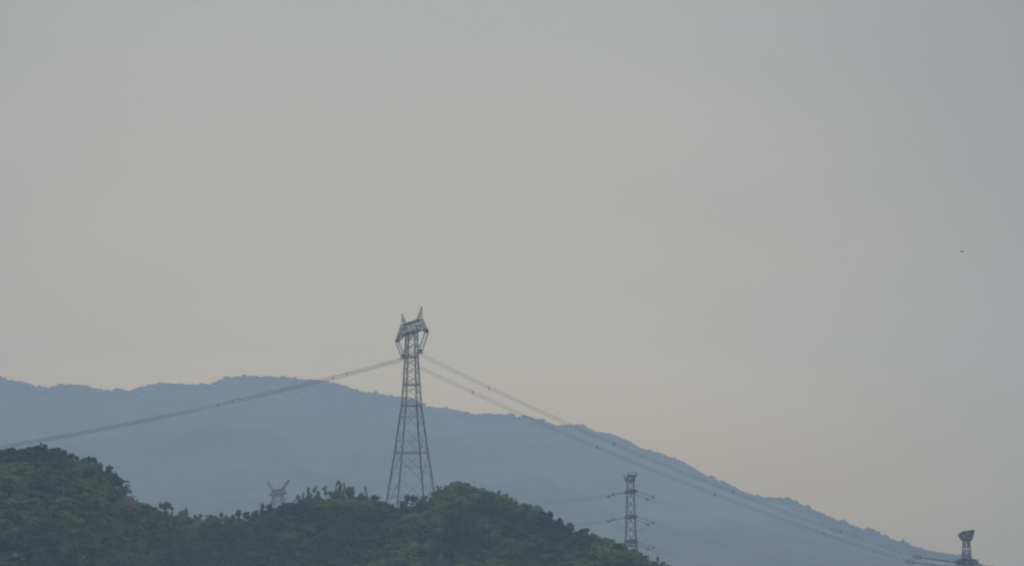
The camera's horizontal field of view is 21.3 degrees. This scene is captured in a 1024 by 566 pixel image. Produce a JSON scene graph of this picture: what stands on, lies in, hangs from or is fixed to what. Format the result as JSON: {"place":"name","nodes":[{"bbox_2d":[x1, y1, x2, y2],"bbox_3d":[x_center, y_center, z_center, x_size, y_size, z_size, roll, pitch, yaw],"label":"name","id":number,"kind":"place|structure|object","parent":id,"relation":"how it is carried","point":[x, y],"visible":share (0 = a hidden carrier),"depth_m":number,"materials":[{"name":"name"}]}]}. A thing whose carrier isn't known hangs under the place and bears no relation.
{"place":"outdoors","nodes":[
{"label":"outdoors","id":0,"kind":"place"},
{"bbox_2d":[0,454,639,565],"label":"hill","id":1,"kind":"structure","parent":0,"point":[122,522],"depth_m":912.20,"materials":[{"name":"green plant"}]},
{"bbox_2d":[0,449,8,458],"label":"tree","id":2,"kind":"object","parent":1,"relation":"on","point":[3,451],"visible":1,"depth_m":892.33,"materials":[{"name":"green plant"}]},
{"bbox_2d":[32,445,39,451],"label":"tree","id":3,"kind":"object","parent":1,"relation":"on","point":[35,447],"visible":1,"depth_m":892.83,"materials":[{"name":"green plant"}]},
{"bbox_2d":[42,444,47,452],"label":"tree","id":4,"kind":"object","parent":1,"relation":"on","point":[45,449],"visible":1,"depth_m":895.01,"materials":[{"name":"green plant"}]},
{"bbox_2d":[66,453,74,458],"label":"tree","id":5,"kind":"object","parent":1,"relation":"on","point":[71,455],"visible":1,"depth_m":892.42,"materials":[{"name":"green plant"}]},
{"bbox_2d":[106,465,113,470],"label":"tree","id":6,"kind":"object","parent":1,"relation":"on","point":[109,468],"visible":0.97,"depth_m":909.97,"materials":[{"name":"green plant"}]},
{"bbox_2d":[111,472,118,488],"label":"tree","id":7,"kind":"object","parent":1,"relation":"on","point":[115,476],"visible":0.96,"depth_m":908.16,"materials":[{"name":"green plant"}]},
{"bbox_2d":[114,477,121,488],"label":"tree","id":8,"kind":"object","parent":1,"relation":"on","point":[118,481],"visible":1,"depth_m":911.25,"materials":[{"name":"green plant"}]},
{"bbox_2d":[158,501,172,513],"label":"tree","id":9,"kind":"object","parent":1,"relation":"on","point":[165,506],"visible":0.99,"depth_m":949.33,"materials":[{"name":"green plant"}]},
{"bbox_2d":[177,510,188,521],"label":"tree","id":10,"kind":"object","parent":1,"relation":"on","point":[183,514],"visible":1,"depth_m":963.91,"materials":[{"name":"green plant"}]},
{"bbox_2d":[205,514,213,519],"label":"tree","id":11,"kind":"object","parent":1,"relation":"on","point":[210,517],"visible":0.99,"depth_m":981.98,"materials":[{"name":"green plant"}]},
{"bbox_2d":[234,509,241,520],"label":"tree","id":12,"kind":"object","parent":1,"relation":"on","point":[238,513],"visible":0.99,"depth_m":996.22,"materials":[{"name":"green plant"}]},
{"bbox_2d":[242,512,249,521],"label":"tree","id":13,"kind":"object","parent":1,"relation":"on","point":[245,515],"visible":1,"depth_m":1000.10,"materials":[{"name":"green plant"}]},
{"bbox_2d":[260,503,264,512],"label":"tree","id":14,"kind":"object","parent":1,"relation":"on","point":[262,507],"visible":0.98,"depth_m":1001.45,"materials":[{"name":"green plant"}]},
{"bbox_2d":[306,487,310,498],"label":"tree","id":15,"kind":"object","parent":1,"relation":"on","point":[308,494],"visible":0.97,"depth_m":1002.47,"materials":[{"name":"green plant"}]},
{"bbox_2d":[312,486,320,498],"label":"tree","id":16,"kind":"object","parent":1,"relation":"on","point":[317,494],"visible":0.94,"depth_m":1004.32,"materials":[{"name":"green plant"}]},
{"bbox_2d":[322,486,327,497],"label":"tree","id":17,"kind":"object","parent":1,"relation":"on","point":[324,489],"visible":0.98,"depth_m":1004.22,"materials":[{"name":"green plant"}]},
{"bbox_2d":[0,448,659,565],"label":"woodland","id":18,"kind":"object","parent":1,"relation":"on","point":[187,535],"visible":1,"depth_m":935.57,"materials":[{"name":"green plant"}]},
{"bbox_2d":[336,480,342,498],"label":"tree","id":19,"kind":"object","parent":1,"relation":"on","point":[339,491],"visible":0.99,"depth_m":1001.93,"materials":[{"name":"green plant"}]},
{"bbox_2d":[342,482,345,498],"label":"tree","id":20,"kind":"object","parent":1,"relation":"on","point":[344,488],"visible":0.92,"depth_m":1000.07,"materials":[{"name":"green plant"}]},
{"bbox_2d":[345,486,354,496],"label":"tree","id":21,"kind":"object","parent":1,"relation":"on","point":[349,491],"visible":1,"depth_m":1000.81,"materials":[{"name":"green plant"}]},
{"bbox_2d":[357,493,363,500],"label":"tree","id":22,"kind":"object","parent":1,"relation":"on","point":[360,496],"visible":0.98,"depth_m":999.62,"materials":[{"name":"green plant"}]},
{"bbox_2d":[370,495,381,500],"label":"tree","id":23,"kind":"object","parent":1,"relation":"on","point":[375,497],"visible":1,"depth_m":999.87,"materials":[{"name":"green plant"}]},
{"bbox_2d":[388,504,395,511],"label":"tree","id":24,"kind":"object","parent":1,"relation":"on","point":[392,507],"visible":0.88,"depth_m":998.88,"materials":[{"name":"green plant"}]},
{"bbox_2d":[399,500,406,509],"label":"tree","id":25,"kind":"object","parent":1,"relation":"on","point":[402,504],"visible":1,"depth_m":1000.67,"materials":[{"name":"green plant"}]},
{"bbox_2d":[404,495,409,504],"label":"tree","id":26,"kind":"object","parent":1,"relation":"on","point":[407,498],"visible":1,"depth_m":1001.55,"materials":[{"name":"green plant"}]},
{"bbox_2d":[386,307,434,507],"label":"transmission tower","id":27,"kind":"structure","parent":1,"relation":"on","point":[403,333],"depth_m":1022.22,"materials":[{"name":"metal"}]},
{"bbox_2d":[2,360,402,447],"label":"power line","id":28,"kind":"object","parent":27,"relation":"attached to","point":[203,407],"visible":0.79,"depth_m":1003.85,"materials":[{"name":"metal"}]},
{"bbox_2d":[1,353,420,448],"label":"power line","id":29,"kind":"object","parent":27,"relation":"attached to","point":[204,406],"visible":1,"depth_m":984.25,"materials":[{"name":"metal"}]},
{"bbox_2d":[416,364,909,562],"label":"power line","id":30,"kind":"object","parent":27,"relation":"attached to","point":[659,471],"visible":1,"depth_m":1063.58,"materials":[{"name":"metal"}]},
{"bbox_2d":[421,353,916,558],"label":"power line","id":31,"kind":"object","parent":27,"relation":"attached to","point":[666,464],"visible":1,"depth_m":1040.96,"materials":[{"name":"metal"}]},
{"bbox_2d":[409,495,417,506],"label":"tree","id":32,"kind":"object","parent":1,"relation":"on","point":[413,498],"visible":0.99,"depth_m":1003.11,"materials":[{"name":"green plant"}]},
{"bbox_2d":[414,498,423,506],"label":"tree","id":33,"kind":"object","parent":1,"relation":"on","point":[419,502],"visible":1,"depth_m":1001.21,"materials":[{"name":"green plant"}]},
{"bbox_2d":[421,496,427,506],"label":"tree","id":34,"kind":"object","parent":1,"relation":"on","point":[424,499],"visible":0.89,"depth_m":999.57,"materials":[{"name":"green plant"}]},
{"bbox_2d":[533,505,542,511],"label":"tree","id":35,"kind":"object","parent":1,"relation":"on","point":[539,507],"visible":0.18,"depth_m":975.16,"materials":[{"name":"green plant"}]},
{"bbox_2d":[547,511,553,518],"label":"tree","id":36,"kind":"object","parent":1,"relation":"on","point":[550,515],"visible":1,"depth_m":965.73,"materials":[{"name":"green plant"}]},
{"bbox_2d":[566,522,574,529],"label":"tree","id":37,"kind":"object","parent":1,"relation":"on","point":[570,526],"visible":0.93,"depth_m":959.69,"materials":[{"name":"green plant"}]},
{"bbox_2d":[578,528,589,533],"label":"tree","id":38,"kind":"object","parent":1,"relation":"on","point":[585,531],"visible":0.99,"depth_m":952.27,"materials":[{"name":"green plant"}]},
{"bbox_2d":[621,544,627,550],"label":"tree","id":39,"kind":"object","parent":1,"relation":"on","point":[625,546],"visible":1,"depth_m":925.71,"materials":[{"name":"green plant"}]},
{"bbox_2d":[0,378,954,565],"bbox_3d":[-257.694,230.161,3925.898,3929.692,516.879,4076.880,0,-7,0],"label":"mountain","id":40,"kind":"structure","parent":0,"point":[230,459],"depth_m":4304.39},
{"bbox_2d":[0,374,992,565],"bbox_3d":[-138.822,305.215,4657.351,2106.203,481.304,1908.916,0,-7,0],"label":"mountain forest","id":41,"kind":"object","parent":40,"relation":"on","point":[848,527],"visible":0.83,"depth_m":5432.52,"materials":[{"name":"blue plant"}]},
{"bbox_2d":[0,0,1023,565],"label":"sky","id":42,"kind":"structure","parent":0,"point":[725,239],"materials":[{"name":"grey"}]},
{"label":"ground","id":43,"kind":"structure","parent":0,"visible":0},
{"bbox_2d":[907,530,981,565],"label":"transmission tower","id":44,"kind":"structure","parent":43,"relation":"on","point":[970,561],"depth_m":1080.79,"materials":[{"name":"metal"}]},
{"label":"hill","id":45,"kind":"structure","parent":0,"visible":0},
{"bbox_2d":[607,473,654,551],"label":"transmission tower","id":46,"kind":"structure","parent":45,"relation":"on","point":[627,491],"depth_m":1344.22,"materials":[{"name":"metal"}]},
{"bbox_2d":[649,500,901,565],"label":"power line","id":47,"kind":"object","parent":46,"relation":"attached to","point":[778,538],"visible":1,"depth_m":1361.07,"materials":[{"name":"metal"}]},
{"bbox_2d":[655,497,916,565],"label":"power line","id":48,"kind":"object","parent":46,"relation":"attached to","point":[772,532],"visible":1,"depth_m":1336.61,"materials":[{"name":"metal"}]},
{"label":"hill","id":49,"kind":"structure","parent":0,"visible":0},
{"bbox_2d":[267,479,289,508],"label":"transmission tower","id":50,"kind":"structure","parent":49,"relation":"on","point":[276,491],"depth_m":1445.14,"materials":[{"name":"metal"}]}
]}

